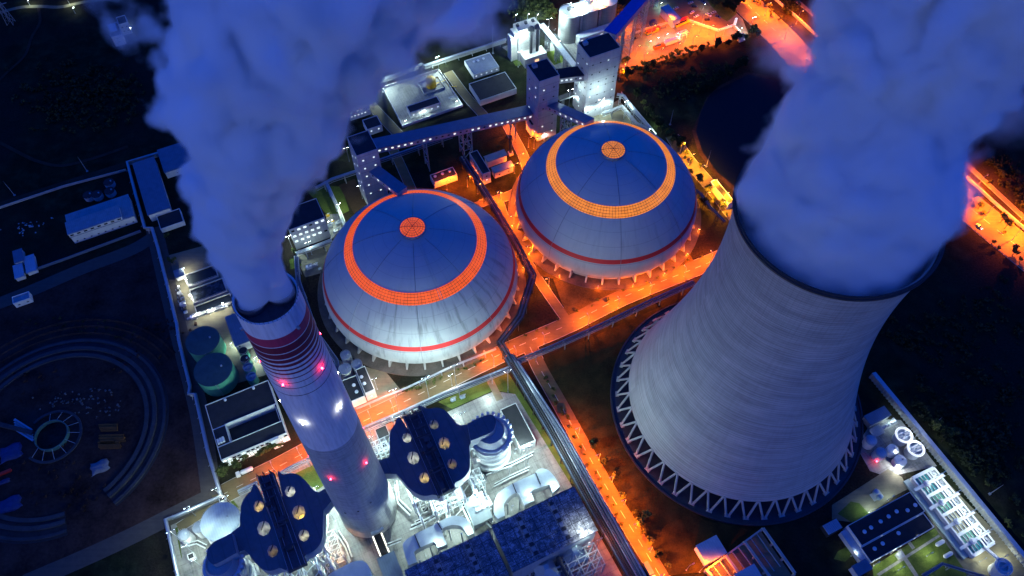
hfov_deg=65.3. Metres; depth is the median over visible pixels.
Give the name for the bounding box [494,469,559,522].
arched duct
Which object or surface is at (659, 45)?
truck
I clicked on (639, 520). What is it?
tree
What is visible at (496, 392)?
path
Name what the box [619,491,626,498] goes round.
tree
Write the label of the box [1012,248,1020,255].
tree
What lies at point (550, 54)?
lawn
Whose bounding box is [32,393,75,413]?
rubble heap
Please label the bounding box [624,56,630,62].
tree
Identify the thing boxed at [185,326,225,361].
storage tank
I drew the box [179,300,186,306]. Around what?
pump set
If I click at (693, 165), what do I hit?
road
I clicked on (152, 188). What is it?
blue roofed shed
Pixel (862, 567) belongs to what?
blue roofed house
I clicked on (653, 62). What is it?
tree
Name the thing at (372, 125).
store building
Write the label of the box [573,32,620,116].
transfer tower
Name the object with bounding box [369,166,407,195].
conveyor gallery
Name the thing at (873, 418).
shed
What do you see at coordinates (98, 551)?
dirt track
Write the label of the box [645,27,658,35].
truck
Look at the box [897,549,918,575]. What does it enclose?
path
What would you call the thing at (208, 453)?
boundary wall
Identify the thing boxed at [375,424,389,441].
plant room
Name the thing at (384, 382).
yard
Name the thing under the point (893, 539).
treatment hall
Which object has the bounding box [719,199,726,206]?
tree
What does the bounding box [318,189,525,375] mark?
storage dome
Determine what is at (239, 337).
roofed hall
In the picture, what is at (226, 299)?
filter basin
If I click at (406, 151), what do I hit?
pipe rack
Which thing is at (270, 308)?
chimney
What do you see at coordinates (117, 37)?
village house
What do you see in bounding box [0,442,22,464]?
tarpaulin
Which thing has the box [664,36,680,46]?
truck
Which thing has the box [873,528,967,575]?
lawn
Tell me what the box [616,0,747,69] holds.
yard
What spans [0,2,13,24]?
power pylon
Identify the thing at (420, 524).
yard pipe
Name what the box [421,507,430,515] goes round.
yard hut
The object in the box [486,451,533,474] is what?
yard pipe
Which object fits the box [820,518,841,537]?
louvred house
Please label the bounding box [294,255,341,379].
pipe rack
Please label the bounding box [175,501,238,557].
lawn
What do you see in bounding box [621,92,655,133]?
fence
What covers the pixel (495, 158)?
roofed shed
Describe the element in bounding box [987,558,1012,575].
settling tower
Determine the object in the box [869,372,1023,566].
noise barrier
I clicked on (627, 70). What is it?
tree
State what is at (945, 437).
tree
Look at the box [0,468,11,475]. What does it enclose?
red girder
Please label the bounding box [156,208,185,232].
flat roofed hut
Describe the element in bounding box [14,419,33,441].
steel platform
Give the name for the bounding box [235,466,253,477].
truck
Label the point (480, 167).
pump house
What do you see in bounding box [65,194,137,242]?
workshop
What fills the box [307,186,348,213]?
lawn
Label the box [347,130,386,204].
transfer tower
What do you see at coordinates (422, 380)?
pipe rack
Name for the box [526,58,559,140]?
transfer tower
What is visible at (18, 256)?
blue roofed shed
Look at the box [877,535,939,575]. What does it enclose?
path
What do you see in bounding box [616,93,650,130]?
pipe rack
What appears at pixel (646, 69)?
tree
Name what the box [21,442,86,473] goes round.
spoil heap
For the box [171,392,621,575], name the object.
yard
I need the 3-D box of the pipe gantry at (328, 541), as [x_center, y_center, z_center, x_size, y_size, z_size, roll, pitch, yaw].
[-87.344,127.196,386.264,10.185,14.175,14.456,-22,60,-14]
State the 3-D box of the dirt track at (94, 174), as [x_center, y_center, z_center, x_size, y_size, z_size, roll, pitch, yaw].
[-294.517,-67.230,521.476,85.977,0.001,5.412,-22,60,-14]
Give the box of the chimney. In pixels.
[231,267,396,537]
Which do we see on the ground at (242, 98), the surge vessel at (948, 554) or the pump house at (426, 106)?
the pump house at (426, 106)
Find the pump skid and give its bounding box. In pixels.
[880,418,897,429]
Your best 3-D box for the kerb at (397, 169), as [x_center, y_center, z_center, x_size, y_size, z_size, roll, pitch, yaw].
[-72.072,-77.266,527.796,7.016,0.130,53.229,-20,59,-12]
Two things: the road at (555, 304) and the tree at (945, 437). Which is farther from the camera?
the road at (555, 304)
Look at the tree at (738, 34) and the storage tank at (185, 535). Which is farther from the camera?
the tree at (738, 34)
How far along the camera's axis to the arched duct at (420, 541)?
375.68 m
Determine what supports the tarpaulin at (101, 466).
on the construction ground at (126, 289)
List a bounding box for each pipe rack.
[237,481,258,495]
[277,457,310,474]
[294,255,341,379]
[296,239,331,257]
[315,170,355,191]
[325,181,345,225]
[356,348,495,409]
[363,366,510,434]
[380,137,451,163]
[459,155,536,362]
[504,353,639,575]
[515,361,646,575]
[517,280,694,363]
[601,105,649,129]
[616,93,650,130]
[696,189,725,223]
[922,562,984,575]
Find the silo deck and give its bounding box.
[572,0,606,16]
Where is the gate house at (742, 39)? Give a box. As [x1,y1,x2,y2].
[737,32,744,42]
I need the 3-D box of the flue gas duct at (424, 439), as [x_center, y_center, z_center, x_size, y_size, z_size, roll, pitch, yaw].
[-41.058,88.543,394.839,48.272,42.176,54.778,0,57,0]
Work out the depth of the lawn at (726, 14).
615.71 m
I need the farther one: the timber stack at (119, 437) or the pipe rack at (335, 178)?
the pipe rack at (335, 178)
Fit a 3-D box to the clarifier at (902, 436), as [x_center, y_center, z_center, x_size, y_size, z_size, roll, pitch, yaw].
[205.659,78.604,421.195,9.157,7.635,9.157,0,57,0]
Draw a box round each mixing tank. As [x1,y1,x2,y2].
[885,443,898,457]
[891,454,907,468]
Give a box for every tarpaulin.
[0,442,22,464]
[0,478,9,484]
[0,494,22,513]
[90,458,109,475]
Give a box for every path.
[487,378,502,400]
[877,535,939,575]
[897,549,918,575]
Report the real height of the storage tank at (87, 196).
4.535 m
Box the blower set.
[305,263,311,269]
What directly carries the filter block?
on the ground at (242, 98)
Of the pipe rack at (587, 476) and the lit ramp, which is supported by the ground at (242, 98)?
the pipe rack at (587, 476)
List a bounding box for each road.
[0,0,119,13]
[176,251,716,530]
[368,100,401,133]
[389,149,415,189]
[444,70,487,115]
[475,197,573,325]
[494,123,528,202]
[523,345,668,575]
[666,134,732,219]
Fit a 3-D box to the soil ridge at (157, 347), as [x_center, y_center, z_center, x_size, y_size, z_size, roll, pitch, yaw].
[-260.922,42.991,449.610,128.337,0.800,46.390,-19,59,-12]
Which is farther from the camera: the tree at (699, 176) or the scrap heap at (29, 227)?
the tree at (699, 176)
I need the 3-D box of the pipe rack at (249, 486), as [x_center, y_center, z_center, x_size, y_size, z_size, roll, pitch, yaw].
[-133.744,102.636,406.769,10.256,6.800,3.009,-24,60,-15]
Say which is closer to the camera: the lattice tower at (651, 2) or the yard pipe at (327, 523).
the yard pipe at (327, 523)
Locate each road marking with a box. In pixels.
[176,263,706,523]
[530,348,659,574]
[764,20,1011,241]
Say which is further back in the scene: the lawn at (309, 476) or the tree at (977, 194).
the tree at (977, 194)
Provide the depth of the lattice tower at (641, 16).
599.77 m
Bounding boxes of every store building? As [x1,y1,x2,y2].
[362,115,382,134]
[469,72,516,105]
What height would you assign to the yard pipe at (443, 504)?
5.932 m
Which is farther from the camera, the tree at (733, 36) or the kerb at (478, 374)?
the tree at (733, 36)
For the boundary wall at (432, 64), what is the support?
on the ground at (242, 98)
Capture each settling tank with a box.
[238,346,249,356]
[240,354,251,364]
[242,362,255,374]
[245,371,258,385]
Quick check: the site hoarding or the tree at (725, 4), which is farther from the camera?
the tree at (725, 4)
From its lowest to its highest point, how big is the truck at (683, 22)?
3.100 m
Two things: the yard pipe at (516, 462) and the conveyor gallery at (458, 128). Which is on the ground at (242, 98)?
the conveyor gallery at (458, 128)
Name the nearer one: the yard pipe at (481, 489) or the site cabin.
the yard pipe at (481, 489)
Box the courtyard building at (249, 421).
[205,380,290,465]
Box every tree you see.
[215,466,221,475]
[218,465,228,476]
[231,458,242,468]
[241,454,248,460]
[255,448,264,456]
[262,446,270,452]
[266,443,276,448]
[309,176,316,186]
[589,437,598,448]
[600,457,607,464]
[618,67,623,77]
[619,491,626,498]
[623,66,632,78]
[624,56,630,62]
[633,87,641,97]
[634,517,643,526]
[639,528,646,534]
[642,65,651,76]
[642,509,651,518]
[643,106,651,114]
[646,535,653,544]
[650,59,656,67]
[654,117,664,128]
[654,550,663,559]
[660,124,667,132]
[676,135,685,148]
[696,174,703,182]
[700,197,709,205]
[705,184,711,191]
[714,40,721,47]
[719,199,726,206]
[721,1,728,8]
[724,39,731,45]
[727,2,736,11]
[731,3,736,12]
[731,34,737,41]
[733,58,743,66]
[734,30,742,38]
[740,56,748,65]
[748,27,755,36]
[931,418,943,430]
[938,431,950,443]
[953,427,960,434]
[972,192,980,199]
[1000,212,1009,222]
[1004,219,1013,228]
[1004,517,1011,523]
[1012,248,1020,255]
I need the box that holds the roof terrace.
[109,23,116,31]
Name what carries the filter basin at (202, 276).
on the ground at (242, 98)
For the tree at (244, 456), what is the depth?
414.69 m
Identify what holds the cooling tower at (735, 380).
on the ground at (242, 98)
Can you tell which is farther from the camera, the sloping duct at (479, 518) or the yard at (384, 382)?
the yard at (384, 382)
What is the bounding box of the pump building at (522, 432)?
[500,403,535,453]
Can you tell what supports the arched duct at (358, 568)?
on the yard at (365, 549)
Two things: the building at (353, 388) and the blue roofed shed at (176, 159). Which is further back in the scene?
the blue roofed shed at (176, 159)
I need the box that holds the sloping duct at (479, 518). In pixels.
[463,491,492,530]
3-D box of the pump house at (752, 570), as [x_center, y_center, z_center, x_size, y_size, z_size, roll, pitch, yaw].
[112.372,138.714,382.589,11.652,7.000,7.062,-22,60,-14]
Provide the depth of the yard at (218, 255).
479.51 m
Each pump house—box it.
[406,96,440,117]
[469,150,490,184]
[694,535,726,565]
[734,564,761,575]
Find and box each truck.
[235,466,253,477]
[643,561,654,575]
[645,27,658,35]
[646,25,659,31]
[653,42,664,49]
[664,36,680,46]
[675,18,689,27]
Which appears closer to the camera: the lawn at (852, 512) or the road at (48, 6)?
the lawn at (852, 512)
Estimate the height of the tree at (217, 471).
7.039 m
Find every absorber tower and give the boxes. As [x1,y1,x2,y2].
[202,533,256,575]
[467,411,512,472]
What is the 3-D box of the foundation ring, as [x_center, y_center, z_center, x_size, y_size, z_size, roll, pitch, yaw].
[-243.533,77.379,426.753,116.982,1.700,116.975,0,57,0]
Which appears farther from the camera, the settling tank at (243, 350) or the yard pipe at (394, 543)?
the settling tank at (243, 350)
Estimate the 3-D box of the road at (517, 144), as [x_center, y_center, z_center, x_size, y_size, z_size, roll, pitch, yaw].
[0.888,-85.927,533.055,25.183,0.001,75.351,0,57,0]
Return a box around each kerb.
[186,251,714,528]
[388,150,415,186]
[444,70,478,115]
[477,196,562,317]
[495,124,528,201]
[525,348,669,575]
[666,134,728,219]
[748,22,1023,270]
[796,2,1021,216]
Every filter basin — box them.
[185,264,218,287]
[189,277,227,304]
[194,293,231,313]
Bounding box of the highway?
[736,0,1023,269]
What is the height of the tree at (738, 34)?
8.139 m
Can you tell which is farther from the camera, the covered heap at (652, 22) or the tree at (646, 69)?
the covered heap at (652, 22)
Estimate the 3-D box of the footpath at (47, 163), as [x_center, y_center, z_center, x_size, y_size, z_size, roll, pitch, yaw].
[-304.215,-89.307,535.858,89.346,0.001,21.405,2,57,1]
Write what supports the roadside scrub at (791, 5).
on the ground at (242, 98)
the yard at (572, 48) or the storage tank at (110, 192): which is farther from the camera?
the yard at (572, 48)
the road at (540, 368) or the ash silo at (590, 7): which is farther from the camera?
the ash silo at (590, 7)
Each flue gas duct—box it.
[232,469,336,575]
[378,405,477,528]
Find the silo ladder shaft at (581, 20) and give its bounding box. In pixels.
[579,9,601,32]
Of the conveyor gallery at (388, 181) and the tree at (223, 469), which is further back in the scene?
the conveyor gallery at (388, 181)
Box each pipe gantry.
[309,551,325,567]
[320,529,348,572]
[371,437,388,458]
[406,489,436,513]
[431,488,466,519]
[468,467,485,491]
[474,495,492,512]
[562,542,605,575]
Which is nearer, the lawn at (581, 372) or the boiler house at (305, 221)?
the lawn at (581, 372)
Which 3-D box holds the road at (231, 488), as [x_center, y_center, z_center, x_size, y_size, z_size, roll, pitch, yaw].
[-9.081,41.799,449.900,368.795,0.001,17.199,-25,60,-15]
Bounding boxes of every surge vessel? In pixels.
[935,539,944,546]
[943,551,952,558]
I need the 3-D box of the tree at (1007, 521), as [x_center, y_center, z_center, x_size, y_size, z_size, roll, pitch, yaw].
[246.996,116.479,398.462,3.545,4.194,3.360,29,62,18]
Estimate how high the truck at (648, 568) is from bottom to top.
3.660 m
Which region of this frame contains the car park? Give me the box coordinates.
[666,0,731,28]
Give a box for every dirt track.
[0,162,126,205]
[0,235,148,308]
[23,489,213,575]
[146,226,220,495]
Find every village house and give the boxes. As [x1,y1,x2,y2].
[107,22,125,46]
[116,15,131,34]
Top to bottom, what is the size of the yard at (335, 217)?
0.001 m
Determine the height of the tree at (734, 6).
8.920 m
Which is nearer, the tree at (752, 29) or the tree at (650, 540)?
the tree at (650, 540)
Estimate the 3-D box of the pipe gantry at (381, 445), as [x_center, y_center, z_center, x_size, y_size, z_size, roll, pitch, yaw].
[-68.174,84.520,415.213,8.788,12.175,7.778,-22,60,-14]
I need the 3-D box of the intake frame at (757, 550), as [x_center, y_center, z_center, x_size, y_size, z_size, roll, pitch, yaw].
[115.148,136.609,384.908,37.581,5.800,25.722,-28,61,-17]
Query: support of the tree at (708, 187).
on the ground at (242, 98)
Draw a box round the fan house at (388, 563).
[377,551,403,575]
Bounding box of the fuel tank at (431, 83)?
[417,76,456,94]
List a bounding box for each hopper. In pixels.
[534,560,559,575]
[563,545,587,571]
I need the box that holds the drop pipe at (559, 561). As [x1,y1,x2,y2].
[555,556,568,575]
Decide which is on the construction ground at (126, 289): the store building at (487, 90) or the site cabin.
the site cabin
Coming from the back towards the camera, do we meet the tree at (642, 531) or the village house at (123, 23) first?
the village house at (123, 23)
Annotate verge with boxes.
[516,177,693,314]
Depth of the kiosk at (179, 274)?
479.12 m
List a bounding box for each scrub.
[3,47,1023,517]
[779,0,1023,207]
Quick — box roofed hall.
[225,313,251,349]
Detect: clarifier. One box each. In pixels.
[892,427,912,445]
[904,440,924,459]
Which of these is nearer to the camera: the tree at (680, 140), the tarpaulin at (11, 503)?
the tarpaulin at (11, 503)
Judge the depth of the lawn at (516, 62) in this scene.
584.79 m
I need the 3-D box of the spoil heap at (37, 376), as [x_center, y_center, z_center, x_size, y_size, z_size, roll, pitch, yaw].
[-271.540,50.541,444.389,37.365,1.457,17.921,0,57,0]
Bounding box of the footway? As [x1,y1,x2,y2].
[797,0,1023,218]
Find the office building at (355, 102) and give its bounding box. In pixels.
[340,86,370,120]
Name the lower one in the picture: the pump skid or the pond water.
the pump skid
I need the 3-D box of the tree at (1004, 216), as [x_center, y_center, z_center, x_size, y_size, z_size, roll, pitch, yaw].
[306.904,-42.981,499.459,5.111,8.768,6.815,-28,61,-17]
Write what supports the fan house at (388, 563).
on the yard at (365, 549)
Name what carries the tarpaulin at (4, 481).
on the construction ground at (126, 289)
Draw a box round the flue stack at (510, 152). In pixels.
[508,135,513,156]
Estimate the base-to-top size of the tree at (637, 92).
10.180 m
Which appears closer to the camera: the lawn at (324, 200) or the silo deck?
the lawn at (324, 200)
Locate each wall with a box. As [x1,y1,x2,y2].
[0,169,126,208]
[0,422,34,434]
[126,152,222,575]
[362,38,505,88]
[383,69,462,127]
[630,21,667,35]
[690,19,733,31]
[775,0,860,83]
[959,170,1023,229]
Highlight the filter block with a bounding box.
[903,466,994,558]
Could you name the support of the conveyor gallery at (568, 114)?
on the ground at (242, 98)
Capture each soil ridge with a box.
[0,317,175,354]
[0,324,169,359]
[0,331,162,364]
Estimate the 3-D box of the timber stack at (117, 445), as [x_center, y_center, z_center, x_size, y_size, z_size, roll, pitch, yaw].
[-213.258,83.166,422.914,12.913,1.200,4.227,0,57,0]
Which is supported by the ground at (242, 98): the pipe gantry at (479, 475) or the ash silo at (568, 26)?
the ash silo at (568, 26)
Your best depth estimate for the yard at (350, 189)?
516.48 m
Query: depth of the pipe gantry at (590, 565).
377.03 m
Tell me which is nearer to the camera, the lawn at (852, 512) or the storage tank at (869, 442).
the lawn at (852, 512)
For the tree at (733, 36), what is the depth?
593.05 m
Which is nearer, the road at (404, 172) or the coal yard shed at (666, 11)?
the road at (404, 172)
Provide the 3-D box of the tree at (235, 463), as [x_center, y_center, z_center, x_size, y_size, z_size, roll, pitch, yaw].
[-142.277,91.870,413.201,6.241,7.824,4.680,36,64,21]
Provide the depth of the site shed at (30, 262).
483.50 m
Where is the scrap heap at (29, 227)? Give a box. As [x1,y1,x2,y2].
[0,217,52,235]
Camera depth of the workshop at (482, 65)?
577.94 m
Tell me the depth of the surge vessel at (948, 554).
389.44 m
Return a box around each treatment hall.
[843,492,924,546]
[860,513,933,562]
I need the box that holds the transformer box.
[895,551,904,559]
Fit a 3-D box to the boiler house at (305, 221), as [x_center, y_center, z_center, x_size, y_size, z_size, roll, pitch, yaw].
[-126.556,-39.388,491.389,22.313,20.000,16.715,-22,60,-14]
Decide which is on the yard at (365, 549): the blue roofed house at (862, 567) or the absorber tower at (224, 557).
the absorber tower at (224, 557)
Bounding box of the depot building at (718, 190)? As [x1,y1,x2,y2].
[710,179,731,209]
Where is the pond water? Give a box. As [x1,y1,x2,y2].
[696,75,819,184]
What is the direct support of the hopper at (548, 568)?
on the yard at (365, 549)
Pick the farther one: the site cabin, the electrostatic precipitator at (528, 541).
the site cabin
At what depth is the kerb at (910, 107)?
558.62 m
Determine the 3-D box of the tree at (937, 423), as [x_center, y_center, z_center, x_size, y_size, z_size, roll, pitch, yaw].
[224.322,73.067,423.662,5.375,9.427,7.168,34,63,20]
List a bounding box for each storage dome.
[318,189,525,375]
[508,120,700,289]
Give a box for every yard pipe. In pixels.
[181,540,206,547]
[326,514,328,536]
[337,530,351,560]
[385,538,401,547]
[395,480,411,515]
[410,512,438,529]
[428,497,458,509]
[458,495,470,523]
[463,474,487,498]
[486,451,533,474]
[493,466,529,486]
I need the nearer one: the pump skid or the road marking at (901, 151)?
the pump skid
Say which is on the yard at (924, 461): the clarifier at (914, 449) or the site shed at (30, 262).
the clarifier at (914, 449)
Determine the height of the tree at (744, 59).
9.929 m
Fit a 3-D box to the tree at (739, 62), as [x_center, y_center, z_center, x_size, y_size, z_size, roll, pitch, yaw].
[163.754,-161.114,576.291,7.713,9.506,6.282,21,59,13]
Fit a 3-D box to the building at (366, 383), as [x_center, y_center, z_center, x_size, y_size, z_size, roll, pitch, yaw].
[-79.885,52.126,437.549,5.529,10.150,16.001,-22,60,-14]
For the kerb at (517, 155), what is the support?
on the ground at (242, 98)
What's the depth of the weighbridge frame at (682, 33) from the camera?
595.24 m
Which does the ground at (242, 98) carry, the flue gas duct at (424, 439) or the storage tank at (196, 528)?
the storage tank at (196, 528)
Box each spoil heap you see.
[6,366,58,393]
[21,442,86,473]
[111,350,160,372]
[135,317,196,343]
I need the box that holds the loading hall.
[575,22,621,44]
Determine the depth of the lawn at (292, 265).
487.28 m
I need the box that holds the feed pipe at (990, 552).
[983,546,1000,560]
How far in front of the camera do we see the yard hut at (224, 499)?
404.42 m
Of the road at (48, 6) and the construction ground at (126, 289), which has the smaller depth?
the construction ground at (126, 289)
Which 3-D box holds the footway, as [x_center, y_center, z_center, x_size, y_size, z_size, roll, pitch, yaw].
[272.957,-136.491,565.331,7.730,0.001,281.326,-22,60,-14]
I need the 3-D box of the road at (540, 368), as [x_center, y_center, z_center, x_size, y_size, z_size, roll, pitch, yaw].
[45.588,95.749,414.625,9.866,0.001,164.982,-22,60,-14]
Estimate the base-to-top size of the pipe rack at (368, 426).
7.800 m
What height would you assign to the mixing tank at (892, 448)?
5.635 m
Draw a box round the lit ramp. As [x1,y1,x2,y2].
[370,526,389,556]
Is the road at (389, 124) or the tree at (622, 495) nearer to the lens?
the tree at (622, 495)
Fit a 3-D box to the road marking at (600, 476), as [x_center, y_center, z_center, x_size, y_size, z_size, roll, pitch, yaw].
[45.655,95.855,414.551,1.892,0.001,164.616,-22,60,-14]
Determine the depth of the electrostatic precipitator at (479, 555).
364.69 m
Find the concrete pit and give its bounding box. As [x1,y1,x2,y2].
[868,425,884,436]
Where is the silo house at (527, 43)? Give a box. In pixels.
[507,17,546,67]
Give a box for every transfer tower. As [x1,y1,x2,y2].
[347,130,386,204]
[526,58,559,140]
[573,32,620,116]
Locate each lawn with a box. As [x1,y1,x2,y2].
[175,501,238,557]
[289,258,301,268]
[295,465,322,490]
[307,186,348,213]
[439,372,573,483]
[506,50,521,65]
[543,299,756,574]
[547,50,564,64]
[707,0,736,20]
[834,547,851,561]
[838,502,868,522]
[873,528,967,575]
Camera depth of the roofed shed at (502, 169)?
522.44 m
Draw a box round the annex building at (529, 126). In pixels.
[526,119,533,136]
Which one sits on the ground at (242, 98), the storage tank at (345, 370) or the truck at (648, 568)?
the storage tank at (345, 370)
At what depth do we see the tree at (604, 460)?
413.54 m
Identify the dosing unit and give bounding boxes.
[869,489,883,501]
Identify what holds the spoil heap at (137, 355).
on the construction ground at (126, 289)
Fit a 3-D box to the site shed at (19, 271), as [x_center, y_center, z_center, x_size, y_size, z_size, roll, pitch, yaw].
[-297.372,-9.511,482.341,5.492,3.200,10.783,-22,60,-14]
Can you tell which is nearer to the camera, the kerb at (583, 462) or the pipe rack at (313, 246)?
the kerb at (583, 462)
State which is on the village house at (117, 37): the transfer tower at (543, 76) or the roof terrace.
the roof terrace
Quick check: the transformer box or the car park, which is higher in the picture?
the car park
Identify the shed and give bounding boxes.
[12,248,24,264]
[13,263,25,280]
[24,254,38,275]
[132,156,171,221]
[157,140,196,177]
[430,167,457,187]
[484,149,507,167]
[491,160,513,177]
[660,4,680,27]
[862,406,890,427]
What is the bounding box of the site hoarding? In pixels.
[24,230,140,273]
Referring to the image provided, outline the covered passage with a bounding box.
[838,529,869,562]
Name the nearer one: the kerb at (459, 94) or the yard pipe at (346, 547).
the yard pipe at (346, 547)
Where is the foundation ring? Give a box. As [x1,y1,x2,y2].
[0,338,168,543]
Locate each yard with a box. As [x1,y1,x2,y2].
[169,240,266,392]
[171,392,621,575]
[178,521,209,558]
[295,243,329,276]
[326,214,340,238]
[338,360,401,413]
[339,179,366,213]
[384,71,460,127]
[502,42,576,68]
[593,100,650,131]
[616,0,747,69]
[832,469,907,521]
[860,419,936,474]
[925,481,1023,575]
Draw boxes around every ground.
[0,0,1023,575]
[0,247,200,575]
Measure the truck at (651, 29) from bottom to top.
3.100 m
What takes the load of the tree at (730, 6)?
on the ground at (242, 98)
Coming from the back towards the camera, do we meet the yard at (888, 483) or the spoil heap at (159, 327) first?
the spoil heap at (159, 327)
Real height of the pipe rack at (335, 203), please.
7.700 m
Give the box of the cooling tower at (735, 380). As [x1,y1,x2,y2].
[610,135,945,525]
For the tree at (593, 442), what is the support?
on the ground at (242, 98)
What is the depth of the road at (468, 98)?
566.57 m
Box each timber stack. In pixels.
[98,424,117,431]
[98,434,125,441]
[98,441,121,448]
[100,440,115,443]
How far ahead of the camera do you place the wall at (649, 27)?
603.83 m
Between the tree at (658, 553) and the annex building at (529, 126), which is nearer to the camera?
the tree at (658, 553)
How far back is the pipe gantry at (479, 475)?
399.39 m
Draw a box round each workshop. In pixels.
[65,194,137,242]
[464,52,498,78]
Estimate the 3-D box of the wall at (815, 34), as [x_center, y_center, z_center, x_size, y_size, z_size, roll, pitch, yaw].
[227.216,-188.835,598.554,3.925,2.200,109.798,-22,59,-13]
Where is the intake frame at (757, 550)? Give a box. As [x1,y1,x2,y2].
[704,527,795,575]
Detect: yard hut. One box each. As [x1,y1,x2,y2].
[187,552,196,561]
[218,495,226,502]
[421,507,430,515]
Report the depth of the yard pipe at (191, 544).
391.85 m
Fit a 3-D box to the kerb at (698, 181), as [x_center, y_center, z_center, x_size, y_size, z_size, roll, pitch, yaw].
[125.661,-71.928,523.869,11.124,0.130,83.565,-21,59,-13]
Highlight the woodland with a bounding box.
[506,0,625,21]
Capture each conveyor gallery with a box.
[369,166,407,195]
[373,105,532,171]
[540,23,575,67]
[547,102,594,131]
[553,33,575,61]
[557,66,583,83]
[558,91,574,103]
[604,0,649,67]
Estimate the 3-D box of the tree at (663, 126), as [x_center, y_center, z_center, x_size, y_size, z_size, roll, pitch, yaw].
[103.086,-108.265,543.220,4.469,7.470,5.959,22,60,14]
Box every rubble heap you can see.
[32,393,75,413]
[61,388,120,413]
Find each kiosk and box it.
[173,268,184,280]
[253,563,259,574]
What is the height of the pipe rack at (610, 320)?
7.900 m
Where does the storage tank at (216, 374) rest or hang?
on the ground at (242, 98)
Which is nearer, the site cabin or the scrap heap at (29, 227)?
the site cabin
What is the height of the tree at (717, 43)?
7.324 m
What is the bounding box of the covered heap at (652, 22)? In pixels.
[649,19,657,25]
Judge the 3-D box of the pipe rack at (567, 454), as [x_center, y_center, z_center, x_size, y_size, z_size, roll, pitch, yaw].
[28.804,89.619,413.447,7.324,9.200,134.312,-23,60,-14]
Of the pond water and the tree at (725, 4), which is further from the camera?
the tree at (725, 4)
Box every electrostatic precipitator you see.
[404,530,508,575]
[491,486,597,575]
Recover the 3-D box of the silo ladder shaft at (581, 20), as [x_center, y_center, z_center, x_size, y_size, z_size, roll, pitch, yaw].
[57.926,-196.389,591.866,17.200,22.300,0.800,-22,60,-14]
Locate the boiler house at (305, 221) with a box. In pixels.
[281,198,330,248]
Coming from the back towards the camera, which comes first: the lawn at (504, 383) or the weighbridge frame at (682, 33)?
the weighbridge frame at (682, 33)
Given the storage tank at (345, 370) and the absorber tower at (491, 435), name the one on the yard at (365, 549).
the absorber tower at (491, 435)
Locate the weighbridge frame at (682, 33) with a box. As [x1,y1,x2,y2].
[676,29,687,39]
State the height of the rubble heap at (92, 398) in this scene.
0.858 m
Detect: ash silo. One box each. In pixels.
[558,3,579,43]
[578,0,598,32]
[597,0,617,25]
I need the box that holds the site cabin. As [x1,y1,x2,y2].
[12,291,33,307]
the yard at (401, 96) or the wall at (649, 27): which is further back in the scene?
the wall at (649, 27)
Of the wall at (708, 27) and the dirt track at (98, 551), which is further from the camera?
the wall at (708, 27)
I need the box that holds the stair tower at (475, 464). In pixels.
[471,456,480,473]
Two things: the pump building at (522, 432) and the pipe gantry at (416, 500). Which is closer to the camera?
the pipe gantry at (416, 500)
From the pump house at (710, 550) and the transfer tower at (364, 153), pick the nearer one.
the pump house at (710, 550)
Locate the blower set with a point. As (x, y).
(308, 266)
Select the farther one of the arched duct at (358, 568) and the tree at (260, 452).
the tree at (260, 452)
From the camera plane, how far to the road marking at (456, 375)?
446.06 m
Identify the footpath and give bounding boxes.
[0,8,41,79]
[0,141,127,166]
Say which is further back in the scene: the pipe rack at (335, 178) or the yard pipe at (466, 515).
the pipe rack at (335, 178)
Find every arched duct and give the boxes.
[328,560,373,575]
[403,516,473,567]
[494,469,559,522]
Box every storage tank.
[83,191,93,201]
[92,190,103,200]
[103,178,115,187]
[104,187,116,197]
[177,528,195,544]
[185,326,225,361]
[192,521,205,538]
[194,353,238,395]
[200,502,239,542]
[338,362,353,379]
[340,350,352,364]
[351,359,362,374]
[862,434,877,449]
[871,446,887,461]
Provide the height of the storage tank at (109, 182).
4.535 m
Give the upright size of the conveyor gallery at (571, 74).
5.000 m
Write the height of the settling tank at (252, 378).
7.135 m
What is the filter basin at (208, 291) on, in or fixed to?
on the ground at (242, 98)
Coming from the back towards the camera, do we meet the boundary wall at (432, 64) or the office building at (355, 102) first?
the boundary wall at (432, 64)
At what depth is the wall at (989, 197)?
512.03 m
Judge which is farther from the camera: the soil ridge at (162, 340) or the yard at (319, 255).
the yard at (319, 255)
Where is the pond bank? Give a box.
[692,72,825,189]
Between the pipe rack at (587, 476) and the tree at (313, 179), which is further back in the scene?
the tree at (313, 179)
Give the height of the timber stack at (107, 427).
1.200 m
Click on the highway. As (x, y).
(819, 78)
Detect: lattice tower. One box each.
[630,3,647,27]
[649,0,658,8]
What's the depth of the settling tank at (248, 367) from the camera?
442.76 m
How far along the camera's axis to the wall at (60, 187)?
519.69 m
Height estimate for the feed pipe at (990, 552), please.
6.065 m
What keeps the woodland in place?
on the ground at (242, 98)
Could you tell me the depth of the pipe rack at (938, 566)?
382.33 m
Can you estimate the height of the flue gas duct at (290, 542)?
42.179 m
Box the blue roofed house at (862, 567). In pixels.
[848,558,872,575]
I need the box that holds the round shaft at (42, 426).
[29,410,82,463]
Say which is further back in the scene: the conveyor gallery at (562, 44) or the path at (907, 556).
the conveyor gallery at (562, 44)

